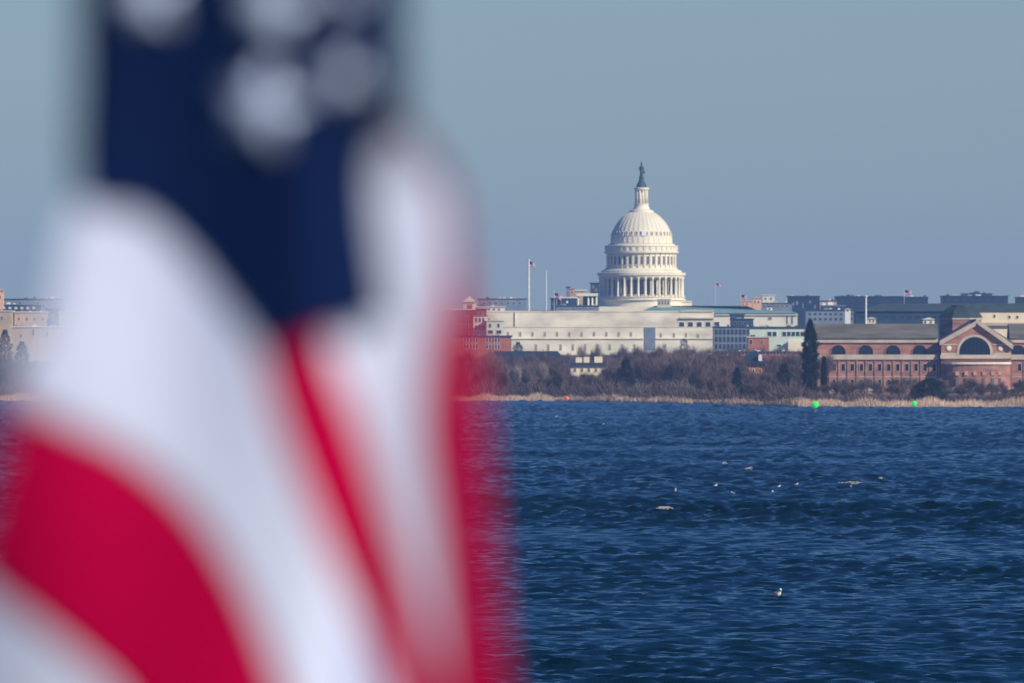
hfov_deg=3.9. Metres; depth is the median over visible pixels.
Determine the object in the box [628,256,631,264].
drum window
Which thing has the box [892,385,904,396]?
bare tree
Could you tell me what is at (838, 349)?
arched window
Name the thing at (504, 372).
bare tree
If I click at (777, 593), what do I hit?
gull
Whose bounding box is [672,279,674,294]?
peristyle window
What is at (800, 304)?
dark office block
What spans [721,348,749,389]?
bare tree
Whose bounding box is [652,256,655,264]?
drum window
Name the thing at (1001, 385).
bare tree
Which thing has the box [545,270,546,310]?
flagpole
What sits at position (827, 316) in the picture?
purple terrace
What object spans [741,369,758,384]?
bare tree
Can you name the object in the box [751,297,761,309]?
orange stone tower
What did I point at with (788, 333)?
window
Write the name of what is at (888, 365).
window
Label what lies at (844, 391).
bare tree
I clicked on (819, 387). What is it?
bare tree
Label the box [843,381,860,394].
bare tree
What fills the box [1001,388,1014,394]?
bare tree
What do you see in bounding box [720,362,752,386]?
bare tree
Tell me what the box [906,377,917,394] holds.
bare tree
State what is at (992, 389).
bare tree
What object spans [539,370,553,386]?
bare tree
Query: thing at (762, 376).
bare tree
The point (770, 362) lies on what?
bare tree
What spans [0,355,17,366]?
bare tree
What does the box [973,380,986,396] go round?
bare tree
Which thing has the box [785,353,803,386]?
bare tree
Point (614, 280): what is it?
peristyle window
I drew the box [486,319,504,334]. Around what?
building
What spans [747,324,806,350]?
mint office building
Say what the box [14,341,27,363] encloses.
evergreen tree
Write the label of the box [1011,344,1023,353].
arched window
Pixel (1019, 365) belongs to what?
window
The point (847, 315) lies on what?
white rooftop hut
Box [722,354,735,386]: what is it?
bare tree
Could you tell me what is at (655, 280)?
peristyle window
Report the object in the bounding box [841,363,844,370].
window
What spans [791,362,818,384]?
bare tree
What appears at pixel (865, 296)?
mast
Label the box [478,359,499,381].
bare tree
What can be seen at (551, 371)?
bare tree
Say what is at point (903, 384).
bare tree
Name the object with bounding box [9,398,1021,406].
shore bank
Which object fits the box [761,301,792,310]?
shaded rooftop row
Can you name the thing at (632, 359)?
bare tree
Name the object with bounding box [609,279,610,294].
peristyle window
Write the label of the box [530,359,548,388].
bare tree
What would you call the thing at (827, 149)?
sky
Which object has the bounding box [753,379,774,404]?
bare tree
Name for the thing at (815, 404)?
channel marker
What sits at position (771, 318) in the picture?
copper roofed building
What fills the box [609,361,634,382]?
bare tree
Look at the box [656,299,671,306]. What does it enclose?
rooftop plant room
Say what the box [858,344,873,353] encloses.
arched window
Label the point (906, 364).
window
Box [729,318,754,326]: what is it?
stepped penthouse
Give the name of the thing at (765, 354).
brick terrace
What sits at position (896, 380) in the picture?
bare tree
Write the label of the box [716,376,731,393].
bare tree
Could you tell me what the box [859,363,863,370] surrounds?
window
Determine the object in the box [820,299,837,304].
building
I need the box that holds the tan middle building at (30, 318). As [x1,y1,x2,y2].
[13,310,48,325]
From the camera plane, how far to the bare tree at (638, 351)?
4471.95 m
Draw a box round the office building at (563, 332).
[486,310,719,354]
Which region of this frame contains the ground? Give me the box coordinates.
[7,355,1021,397]
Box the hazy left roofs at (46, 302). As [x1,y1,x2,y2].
[4,294,51,311]
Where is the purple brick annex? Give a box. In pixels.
[474,309,487,314]
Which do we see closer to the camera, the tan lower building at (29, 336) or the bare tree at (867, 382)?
the bare tree at (867, 382)
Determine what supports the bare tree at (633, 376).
on the ground
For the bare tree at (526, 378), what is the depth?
4294.66 m
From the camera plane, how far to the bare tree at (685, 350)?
4486.54 m
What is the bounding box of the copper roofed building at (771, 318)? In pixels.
[643,306,797,326]
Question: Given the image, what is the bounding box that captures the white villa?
[570,357,606,386]
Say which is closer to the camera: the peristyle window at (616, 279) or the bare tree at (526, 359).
the bare tree at (526, 359)
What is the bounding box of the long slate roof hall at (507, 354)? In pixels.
[489,351,568,388]
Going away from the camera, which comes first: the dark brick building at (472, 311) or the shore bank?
the shore bank
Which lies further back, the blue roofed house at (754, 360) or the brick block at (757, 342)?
the brick block at (757, 342)
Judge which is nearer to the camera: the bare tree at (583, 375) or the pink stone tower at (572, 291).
the bare tree at (583, 375)
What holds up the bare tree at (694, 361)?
on the ground
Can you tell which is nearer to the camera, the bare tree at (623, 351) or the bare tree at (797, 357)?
the bare tree at (797, 357)
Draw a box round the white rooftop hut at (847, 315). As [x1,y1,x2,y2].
[845,308,850,323]
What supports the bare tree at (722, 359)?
on the ground
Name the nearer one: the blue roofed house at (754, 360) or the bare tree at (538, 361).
the bare tree at (538, 361)
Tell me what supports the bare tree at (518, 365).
on the ground
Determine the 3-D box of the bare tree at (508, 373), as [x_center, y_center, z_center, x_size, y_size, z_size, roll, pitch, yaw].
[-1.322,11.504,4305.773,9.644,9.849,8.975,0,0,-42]
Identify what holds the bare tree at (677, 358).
on the ground
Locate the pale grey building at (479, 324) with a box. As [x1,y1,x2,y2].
[472,315,487,334]
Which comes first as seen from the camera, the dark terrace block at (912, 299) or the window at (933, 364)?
the window at (933, 364)
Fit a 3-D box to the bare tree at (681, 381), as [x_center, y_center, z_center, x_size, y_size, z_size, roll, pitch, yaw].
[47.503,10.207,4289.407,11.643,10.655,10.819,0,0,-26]
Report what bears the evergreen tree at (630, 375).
on the ground
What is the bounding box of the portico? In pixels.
[576,293,597,304]
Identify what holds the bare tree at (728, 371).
on the ground
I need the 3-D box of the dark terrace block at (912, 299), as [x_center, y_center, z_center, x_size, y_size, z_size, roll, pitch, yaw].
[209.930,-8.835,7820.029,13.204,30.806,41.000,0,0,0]
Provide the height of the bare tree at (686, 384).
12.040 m
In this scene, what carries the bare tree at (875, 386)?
on the ground
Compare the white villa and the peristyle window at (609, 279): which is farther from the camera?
the peristyle window at (609, 279)
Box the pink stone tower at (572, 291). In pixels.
[569,287,574,296]
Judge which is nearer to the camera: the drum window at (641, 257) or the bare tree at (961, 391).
the bare tree at (961, 391)
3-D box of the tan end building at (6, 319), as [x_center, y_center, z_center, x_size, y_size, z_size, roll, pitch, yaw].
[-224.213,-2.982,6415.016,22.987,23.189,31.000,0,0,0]
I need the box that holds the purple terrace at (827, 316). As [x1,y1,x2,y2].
[804,307,857,354]
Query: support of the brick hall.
on the ground
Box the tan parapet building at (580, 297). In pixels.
[574,290,586,304]
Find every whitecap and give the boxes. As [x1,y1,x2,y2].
[658,506,673,509]
[838,481,861,483]
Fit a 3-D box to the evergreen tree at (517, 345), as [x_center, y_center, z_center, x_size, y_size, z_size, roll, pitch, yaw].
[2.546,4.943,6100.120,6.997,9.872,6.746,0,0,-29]
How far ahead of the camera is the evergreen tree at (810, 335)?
3788.99 m
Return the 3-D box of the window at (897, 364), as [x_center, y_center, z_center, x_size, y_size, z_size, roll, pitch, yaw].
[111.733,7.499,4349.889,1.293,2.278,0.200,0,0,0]
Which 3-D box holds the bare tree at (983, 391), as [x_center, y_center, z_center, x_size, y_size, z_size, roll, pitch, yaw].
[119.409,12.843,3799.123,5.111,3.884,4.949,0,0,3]
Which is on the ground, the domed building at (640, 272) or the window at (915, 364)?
the domed building at (640, 272)
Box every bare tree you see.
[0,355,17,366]
[0,361,17,383]
[0,367,11,388]
[478,355,495,369]
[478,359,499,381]
[478,362,502,381]
[479,347,496,359]
[484,375,502,385]
[485,354,509,380]
[487,367,513,383]
[496,380,509,390]
[500,365,515,388]
[506,350,523,366]
[507,365,522,394]
[508,359,522,384]
[513,361,532,387]
[519,369,537,385]
[521,351,535,363]
[521,360,541,383]
[529,358,550,365]
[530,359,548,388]
[538,351,555,362]
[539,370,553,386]
[545,354,570,374]
[546,364,572,381]
[550,368,566,388]
[551,357,572,374]
[562,352,575,367]
[570,373,584,387]
[574,343,591,362]
[578,369,586,384]
[583,372,596,386]
[589,341,602,362]
[590,352,607,361]
[597,363,619,381]
[597,374,608,382]
[598,355,622,382]
[604,355,621,366]
[609,347,617,359]
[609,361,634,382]
[615,364,645,384]
[618,345,631,362]
[622,350,635,367]
[631,344,647,384]
[631,358,651,387]
[634,351,661,387]
[637,348,652,382]
[639,363,665,384]
[644,362,666,385]
[645,357,669,386]
[648,344,666,357]
[649,356,668,383]
[652,344,673,383]
[655,352,671,384]
[657,353,677,384]
[659,361,683,386]
[660,347,679,388]
[662,361,687,386]
[667,354,684,387]
[668,349,691,383]
[671,351,707,390]
[672,347,694,389]
[677,355,688,390]
[678,338,689,352]
[678,343,697,354]
[679,353,709,389]
[687,362,712,390]
[689,364,708,390]
[693,371,711,394]
[701,350,730,363]
[702,374,717,392]
[705,348,723,365]
[709,373,721,394]
[714,360,741,381]
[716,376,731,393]
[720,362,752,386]
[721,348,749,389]
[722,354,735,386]
[724,348,747,362]
[736,374,747,382]
[739,382,748,398]
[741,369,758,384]
[741,380,760,399]
[749,381,758,402]
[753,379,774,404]
[756,370,770,385]
[759,350,789,372]
[763,370,773,384]
[765,357,785,373]
[776,362,800,384]
[778,349,802,381]
[779,354,801,368]
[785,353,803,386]
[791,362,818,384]
[815,384,829,393]
[817,349,839,384]
[824,379,842,395]
[840,377,851,388]
[840,388,848,396]
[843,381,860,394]
[855,379,869,393]
[863,378,874,391]
[867,380,881,395]
[878,383,885,394]
[883,383,896,394]
[887,378,901,394]
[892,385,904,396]
[899,377,912,395]
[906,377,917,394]
[906,384,921,394]
[955,387,967,395]
[957,382,972,390]
[962,376,980,395]
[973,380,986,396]
[978,387,990,396]
[986,383,1001,393]
[997,380,1007,392]
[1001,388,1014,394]
[1010,378,1023,393]
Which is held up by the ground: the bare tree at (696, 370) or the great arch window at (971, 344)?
the bare tree at (696, 370)
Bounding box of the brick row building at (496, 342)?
[475,334,512,357]
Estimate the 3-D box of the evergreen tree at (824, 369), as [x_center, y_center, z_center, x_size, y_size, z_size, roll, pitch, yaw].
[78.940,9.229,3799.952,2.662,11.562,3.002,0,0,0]
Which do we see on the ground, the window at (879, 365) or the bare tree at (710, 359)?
the bare tree at (710, 359)
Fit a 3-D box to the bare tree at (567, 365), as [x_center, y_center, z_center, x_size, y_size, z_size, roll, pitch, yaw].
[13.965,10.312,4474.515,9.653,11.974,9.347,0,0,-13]
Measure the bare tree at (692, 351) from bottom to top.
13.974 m
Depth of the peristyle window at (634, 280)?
7022.63 m
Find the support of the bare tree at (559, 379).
on the ground
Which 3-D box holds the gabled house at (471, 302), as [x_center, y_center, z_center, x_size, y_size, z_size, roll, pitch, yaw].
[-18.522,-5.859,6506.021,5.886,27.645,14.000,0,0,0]
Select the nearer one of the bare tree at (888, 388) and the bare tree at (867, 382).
the bare tree at (888, 388)
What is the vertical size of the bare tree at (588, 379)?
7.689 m
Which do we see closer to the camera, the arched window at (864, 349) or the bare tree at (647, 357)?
the bare tree at (647, 357)
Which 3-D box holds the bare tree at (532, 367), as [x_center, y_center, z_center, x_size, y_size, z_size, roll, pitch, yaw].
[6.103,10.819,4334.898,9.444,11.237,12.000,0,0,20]
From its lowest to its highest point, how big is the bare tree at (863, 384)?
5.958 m
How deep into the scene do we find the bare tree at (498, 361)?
4393.38 m
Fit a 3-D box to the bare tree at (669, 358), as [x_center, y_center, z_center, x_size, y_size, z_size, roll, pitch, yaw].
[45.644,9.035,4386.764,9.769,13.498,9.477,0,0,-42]
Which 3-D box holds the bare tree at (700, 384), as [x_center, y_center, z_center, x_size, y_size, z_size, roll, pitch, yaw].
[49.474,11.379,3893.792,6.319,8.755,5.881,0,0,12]
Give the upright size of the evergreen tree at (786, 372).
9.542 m
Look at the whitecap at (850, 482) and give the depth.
1162.93 m
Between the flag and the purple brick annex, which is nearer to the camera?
the flag
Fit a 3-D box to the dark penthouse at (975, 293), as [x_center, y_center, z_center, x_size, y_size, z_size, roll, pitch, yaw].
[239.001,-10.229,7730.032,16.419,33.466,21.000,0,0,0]
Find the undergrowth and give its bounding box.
[0,374,1023,402]
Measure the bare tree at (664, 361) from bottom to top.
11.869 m
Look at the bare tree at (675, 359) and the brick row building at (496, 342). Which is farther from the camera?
the brick row building at (496, 342)
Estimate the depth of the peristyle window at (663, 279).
7026.92 m
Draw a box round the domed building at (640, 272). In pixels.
[597,161,691,310]
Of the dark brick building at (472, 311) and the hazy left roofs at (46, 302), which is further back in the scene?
the hazy left roofs at (46, 302)
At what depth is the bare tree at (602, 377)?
4287.62 m
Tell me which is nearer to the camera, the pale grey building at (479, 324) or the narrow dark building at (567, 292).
the pale grey building at (479, 324)
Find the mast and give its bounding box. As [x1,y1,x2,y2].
[864,295,867,323]
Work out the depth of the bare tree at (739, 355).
4227.50 m
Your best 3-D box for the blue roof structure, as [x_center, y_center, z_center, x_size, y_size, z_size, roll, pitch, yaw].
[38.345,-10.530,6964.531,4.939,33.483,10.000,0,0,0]
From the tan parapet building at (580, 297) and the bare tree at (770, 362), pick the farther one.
the tan parapet building at (580, 297)
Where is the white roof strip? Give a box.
[475,305,505,310]
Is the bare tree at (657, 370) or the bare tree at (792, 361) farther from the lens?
the bare tree at (657, 370)
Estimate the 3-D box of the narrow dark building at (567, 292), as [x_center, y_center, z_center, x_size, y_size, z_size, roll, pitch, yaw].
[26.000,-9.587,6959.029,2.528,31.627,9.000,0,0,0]
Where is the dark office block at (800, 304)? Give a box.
[786,295,820,326]
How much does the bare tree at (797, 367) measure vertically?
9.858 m
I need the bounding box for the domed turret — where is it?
[0,288,3,310]
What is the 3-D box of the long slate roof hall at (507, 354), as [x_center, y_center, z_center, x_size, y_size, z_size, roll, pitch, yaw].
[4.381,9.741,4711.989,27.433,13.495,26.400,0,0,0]
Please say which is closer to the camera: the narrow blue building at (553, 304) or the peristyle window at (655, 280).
the narrow blue building at (553, 304)
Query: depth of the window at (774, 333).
6149.22 m
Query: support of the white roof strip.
on the ground
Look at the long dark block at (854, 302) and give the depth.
7900.05 m
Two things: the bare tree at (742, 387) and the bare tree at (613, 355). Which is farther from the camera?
the bare tree at (613, 355)
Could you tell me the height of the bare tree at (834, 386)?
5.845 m
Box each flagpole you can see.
[527,259,529,310]
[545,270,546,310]
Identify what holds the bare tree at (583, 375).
on the ground
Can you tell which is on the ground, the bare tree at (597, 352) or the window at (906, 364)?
the bare tree at (597, 352)
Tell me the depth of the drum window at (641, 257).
7024.35 m
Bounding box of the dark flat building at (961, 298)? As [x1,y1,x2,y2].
[939,294,1007,302]
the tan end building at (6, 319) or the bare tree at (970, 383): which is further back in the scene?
the tan end building at (6, 319)
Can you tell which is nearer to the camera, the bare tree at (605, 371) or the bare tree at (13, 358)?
the bare tree at (605, 371)
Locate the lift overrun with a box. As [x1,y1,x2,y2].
[729,314,744,317]
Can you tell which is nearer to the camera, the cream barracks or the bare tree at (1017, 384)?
the bare tree at (1017, 384)
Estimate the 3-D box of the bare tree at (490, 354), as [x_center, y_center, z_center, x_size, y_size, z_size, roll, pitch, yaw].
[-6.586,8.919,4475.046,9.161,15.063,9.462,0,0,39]
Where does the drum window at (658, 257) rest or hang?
in the domed building at (640, 272)
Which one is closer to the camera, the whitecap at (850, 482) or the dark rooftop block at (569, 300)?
the whitecap at (850, 482)
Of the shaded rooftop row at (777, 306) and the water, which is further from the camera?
the shaded rooftop row at (777, 306)
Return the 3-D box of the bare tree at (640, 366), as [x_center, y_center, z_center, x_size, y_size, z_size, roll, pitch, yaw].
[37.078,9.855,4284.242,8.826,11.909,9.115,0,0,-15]
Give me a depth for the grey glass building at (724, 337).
6399.97 m
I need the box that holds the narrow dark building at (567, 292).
[565,287,570,296]
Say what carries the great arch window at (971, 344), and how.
in the brick hall
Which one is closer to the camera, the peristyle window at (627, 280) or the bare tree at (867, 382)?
the bare tree at (867, 382)
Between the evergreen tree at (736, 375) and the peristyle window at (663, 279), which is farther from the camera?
the peristyle window at (663, 279)
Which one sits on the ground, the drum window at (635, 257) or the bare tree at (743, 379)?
the bare tree at (743, 379)
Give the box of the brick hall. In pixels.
[814,305,1023,393]
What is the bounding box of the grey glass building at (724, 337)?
[712,325,750,351]
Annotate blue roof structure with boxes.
[589,283,599,304]
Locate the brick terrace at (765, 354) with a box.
[714,347,800,380]
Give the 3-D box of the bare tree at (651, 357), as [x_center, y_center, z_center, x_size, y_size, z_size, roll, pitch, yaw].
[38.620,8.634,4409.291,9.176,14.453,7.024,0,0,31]
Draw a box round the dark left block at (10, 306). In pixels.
[4,302,42,311]
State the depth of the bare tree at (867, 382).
3924.50 m
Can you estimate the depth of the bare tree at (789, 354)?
4221.93 m
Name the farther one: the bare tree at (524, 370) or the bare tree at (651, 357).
the bare tree at (651, 357)
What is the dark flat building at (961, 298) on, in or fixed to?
on the ground
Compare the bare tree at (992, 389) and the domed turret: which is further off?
the domed turret
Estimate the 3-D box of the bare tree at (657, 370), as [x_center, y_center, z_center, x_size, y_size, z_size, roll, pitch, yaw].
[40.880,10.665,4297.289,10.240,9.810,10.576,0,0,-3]
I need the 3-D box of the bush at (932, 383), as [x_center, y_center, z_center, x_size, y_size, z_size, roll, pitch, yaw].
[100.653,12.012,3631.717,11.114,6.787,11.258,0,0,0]
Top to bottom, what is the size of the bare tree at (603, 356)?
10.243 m
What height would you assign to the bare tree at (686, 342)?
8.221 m
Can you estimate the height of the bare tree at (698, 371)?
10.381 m
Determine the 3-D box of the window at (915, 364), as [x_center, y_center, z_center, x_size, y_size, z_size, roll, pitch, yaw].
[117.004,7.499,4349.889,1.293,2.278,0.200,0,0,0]
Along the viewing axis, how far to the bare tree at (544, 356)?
4478.14 m
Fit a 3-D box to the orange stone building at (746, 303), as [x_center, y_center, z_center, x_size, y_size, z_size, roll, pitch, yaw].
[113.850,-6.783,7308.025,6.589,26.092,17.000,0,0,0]
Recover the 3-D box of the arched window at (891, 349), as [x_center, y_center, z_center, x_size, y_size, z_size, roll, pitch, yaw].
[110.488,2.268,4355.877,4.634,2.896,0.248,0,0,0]
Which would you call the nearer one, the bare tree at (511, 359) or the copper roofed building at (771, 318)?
the bare tree at (511, 359)
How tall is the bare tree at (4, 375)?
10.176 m
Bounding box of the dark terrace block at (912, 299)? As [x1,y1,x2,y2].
[902,295,927,302]
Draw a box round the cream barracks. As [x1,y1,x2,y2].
[973,303,1023,337]
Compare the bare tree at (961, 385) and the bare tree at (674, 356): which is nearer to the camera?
the bare tree at (961, 385)
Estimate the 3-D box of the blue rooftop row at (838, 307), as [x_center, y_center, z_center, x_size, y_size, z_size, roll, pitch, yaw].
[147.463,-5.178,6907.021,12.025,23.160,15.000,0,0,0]
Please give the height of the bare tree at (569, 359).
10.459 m
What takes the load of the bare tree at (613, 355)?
on the ground
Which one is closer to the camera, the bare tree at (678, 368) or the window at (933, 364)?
the bare tree at (678, 368)
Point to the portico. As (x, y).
(589, 298)
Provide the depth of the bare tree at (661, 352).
4471.97 m
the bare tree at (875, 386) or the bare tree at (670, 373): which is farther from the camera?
the bare tree at (670, 373)
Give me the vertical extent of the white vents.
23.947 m
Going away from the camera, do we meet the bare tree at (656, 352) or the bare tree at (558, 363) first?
the bare tree at (558, 363)
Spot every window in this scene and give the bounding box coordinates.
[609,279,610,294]
[613,279,615,294]
[616,279,620,294]
[621,279,625,294]
[626,279,629,294]
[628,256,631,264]
[633,279,636,294]
[634,256,637,264]
[639,279,643,294]
[640,256,643,264]
[646,256,649,264]
[646,279,650,294]
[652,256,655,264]
[654,279,656,294]
[657,256,660,264]
[657,279,662,294]
[663,279,667,294]
[668,279,669,294]
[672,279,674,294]
[767,331,771,336]
[772,331,776,336]
[786,331,790,336]
[791,331,795,336]
[830,344,845,353]
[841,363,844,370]
[850,363,854,370]
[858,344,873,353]
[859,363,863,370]
[868,363,872,370]
[877,363,881,370]
[885,344,900,353]
[886,363,890,370]
[896,363,899,370]
[905,363,908,370]
[912,344,927,353]
[914,363,917,370]
[923,363,926,370]
[932,363,935,370]
[957,335,992,354]
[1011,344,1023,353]
[1017,363,1021,370]
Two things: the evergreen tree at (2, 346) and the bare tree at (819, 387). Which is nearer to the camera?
the bare tree at (819, 387)
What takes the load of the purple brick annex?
on the ground
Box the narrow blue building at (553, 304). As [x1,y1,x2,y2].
[550,298,556,310]
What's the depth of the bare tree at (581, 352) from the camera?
4799.87 m
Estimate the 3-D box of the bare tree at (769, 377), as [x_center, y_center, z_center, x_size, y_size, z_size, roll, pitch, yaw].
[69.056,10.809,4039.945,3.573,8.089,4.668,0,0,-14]
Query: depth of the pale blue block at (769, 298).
7900.06 m
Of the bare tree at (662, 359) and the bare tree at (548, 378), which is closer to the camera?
the bare tree at (548, 378)
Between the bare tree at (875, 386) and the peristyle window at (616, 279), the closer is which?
the bare tree at (875, 386)
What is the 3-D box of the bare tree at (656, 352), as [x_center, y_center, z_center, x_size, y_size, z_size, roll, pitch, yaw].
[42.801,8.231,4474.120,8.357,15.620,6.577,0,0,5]
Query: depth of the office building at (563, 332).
6700.02 m
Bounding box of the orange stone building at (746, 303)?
[739,301,751,307]
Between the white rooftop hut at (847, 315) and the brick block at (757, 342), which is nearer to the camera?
the brick block at (757, 342)
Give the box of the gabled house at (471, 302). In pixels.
[467,296,474,308]
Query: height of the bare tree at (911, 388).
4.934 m
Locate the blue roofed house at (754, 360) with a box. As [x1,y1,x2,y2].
[744,352,767,372]
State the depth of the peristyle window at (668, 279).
7027.78 m
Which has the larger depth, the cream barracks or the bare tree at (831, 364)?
the cream barracks
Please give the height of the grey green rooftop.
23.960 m
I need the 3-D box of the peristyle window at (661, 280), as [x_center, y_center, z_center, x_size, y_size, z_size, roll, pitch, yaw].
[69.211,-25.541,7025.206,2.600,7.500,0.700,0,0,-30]
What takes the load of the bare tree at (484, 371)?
on the ground
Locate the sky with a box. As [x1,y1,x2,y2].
[0,0,1023,309]
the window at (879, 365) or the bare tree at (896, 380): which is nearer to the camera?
the bare tree at (896, 380)
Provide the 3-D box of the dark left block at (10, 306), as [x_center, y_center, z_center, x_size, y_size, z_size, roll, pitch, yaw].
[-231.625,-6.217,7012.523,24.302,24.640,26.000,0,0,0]
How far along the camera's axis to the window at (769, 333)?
6149.22 m
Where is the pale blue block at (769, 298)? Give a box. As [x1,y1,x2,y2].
[761,295,775,302]
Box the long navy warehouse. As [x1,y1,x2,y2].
[854,303,973,338]
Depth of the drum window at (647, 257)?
7024.35 m
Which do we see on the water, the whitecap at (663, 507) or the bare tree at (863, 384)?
the whitecap at (663, 507)
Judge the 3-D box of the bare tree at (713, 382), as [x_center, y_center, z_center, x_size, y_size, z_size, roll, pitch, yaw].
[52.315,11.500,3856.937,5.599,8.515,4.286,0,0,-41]
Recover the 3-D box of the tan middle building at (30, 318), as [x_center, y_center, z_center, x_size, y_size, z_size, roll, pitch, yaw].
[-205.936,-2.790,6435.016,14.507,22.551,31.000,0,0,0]
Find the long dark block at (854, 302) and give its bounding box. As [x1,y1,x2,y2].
[834,295,904,309]
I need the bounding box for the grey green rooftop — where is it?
[555,303,599,310]
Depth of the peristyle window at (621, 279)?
7026.06 m
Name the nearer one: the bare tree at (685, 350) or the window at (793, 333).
the bare tree at (685, 350)
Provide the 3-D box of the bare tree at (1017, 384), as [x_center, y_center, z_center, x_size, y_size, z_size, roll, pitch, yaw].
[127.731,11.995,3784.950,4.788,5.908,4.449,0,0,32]
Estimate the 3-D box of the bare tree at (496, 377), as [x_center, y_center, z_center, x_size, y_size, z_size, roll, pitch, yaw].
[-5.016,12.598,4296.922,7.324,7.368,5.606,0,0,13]
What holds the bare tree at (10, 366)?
on the ground
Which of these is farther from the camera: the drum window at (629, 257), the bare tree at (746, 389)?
the drum window at (629, 257)
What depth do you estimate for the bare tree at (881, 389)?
3794.41 m
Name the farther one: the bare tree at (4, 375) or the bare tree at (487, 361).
the bare tree at (487, 361)
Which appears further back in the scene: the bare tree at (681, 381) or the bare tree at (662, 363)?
the bare tree at (662, 363)
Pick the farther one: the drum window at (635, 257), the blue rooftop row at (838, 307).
the drum window at (635, 257)
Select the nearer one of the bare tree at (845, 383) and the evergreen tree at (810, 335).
the evergreen tree at (810, 335)
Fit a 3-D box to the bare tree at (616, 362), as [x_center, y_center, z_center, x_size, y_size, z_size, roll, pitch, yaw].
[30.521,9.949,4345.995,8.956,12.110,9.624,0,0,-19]
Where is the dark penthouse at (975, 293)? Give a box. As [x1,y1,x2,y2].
[960,291,992,295]
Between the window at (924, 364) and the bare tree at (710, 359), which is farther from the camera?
the window at (924, 364)
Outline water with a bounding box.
[0,400,1023,682]
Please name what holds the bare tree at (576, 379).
on the ground
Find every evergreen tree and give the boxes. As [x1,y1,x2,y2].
[0,329,13,361]
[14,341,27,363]
[511,342,522,350]
[616,359,637,387]
[732,367,743,390]
[773,363,792,386]
[799,319,821,393]
[819,356,827,394]
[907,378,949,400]
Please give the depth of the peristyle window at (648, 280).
7022.63 m
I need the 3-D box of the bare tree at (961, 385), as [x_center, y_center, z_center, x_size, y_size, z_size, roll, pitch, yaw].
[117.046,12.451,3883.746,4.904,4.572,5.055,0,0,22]
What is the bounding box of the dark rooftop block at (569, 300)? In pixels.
[561,297,577,304]
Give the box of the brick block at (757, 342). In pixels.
[746,335,769,350]
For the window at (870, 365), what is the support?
in the brick hall
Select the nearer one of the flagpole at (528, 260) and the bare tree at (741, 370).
the bare tree at (741, 370)
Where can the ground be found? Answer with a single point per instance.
(839, 394)
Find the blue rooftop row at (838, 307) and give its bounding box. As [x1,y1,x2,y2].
[819,305,845,309]
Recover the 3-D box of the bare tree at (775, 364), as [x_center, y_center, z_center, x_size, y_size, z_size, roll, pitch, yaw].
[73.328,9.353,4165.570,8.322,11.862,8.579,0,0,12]
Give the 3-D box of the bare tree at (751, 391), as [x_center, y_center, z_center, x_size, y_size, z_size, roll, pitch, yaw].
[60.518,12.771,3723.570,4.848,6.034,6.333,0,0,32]
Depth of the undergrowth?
3970.56 m
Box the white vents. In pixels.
[921,318,935,323]
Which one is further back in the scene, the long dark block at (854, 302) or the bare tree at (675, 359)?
the long dark block at (854, 302)
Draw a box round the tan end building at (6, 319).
[0,309,14,358]
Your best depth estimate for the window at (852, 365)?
4349.82 m
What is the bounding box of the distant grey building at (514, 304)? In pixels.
[477,297,526,310]
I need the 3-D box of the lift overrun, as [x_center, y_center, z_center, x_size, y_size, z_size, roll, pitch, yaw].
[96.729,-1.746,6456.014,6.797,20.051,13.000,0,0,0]
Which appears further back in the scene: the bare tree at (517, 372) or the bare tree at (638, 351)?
the bare tree at (638, 351)
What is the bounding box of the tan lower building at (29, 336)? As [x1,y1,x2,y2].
[11,323,44,361]
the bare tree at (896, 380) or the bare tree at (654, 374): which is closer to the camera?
the bare tree at (896, 380)
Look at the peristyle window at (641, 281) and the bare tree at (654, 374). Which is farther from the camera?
the peristyle window at (641, 281)
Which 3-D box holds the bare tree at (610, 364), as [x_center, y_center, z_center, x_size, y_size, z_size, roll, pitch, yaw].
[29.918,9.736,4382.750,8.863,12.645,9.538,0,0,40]
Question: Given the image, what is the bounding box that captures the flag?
[0,0,502,682]
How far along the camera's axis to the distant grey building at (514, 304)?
8200.05 m
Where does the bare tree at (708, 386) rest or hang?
on the ground
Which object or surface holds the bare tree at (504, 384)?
on the ground
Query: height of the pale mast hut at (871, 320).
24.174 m
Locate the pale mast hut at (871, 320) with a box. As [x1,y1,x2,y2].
[867,317,876,323]
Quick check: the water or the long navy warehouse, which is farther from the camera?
the long navy warehouse
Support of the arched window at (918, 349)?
in the brick hall
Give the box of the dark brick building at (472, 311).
[469,307,474,322]

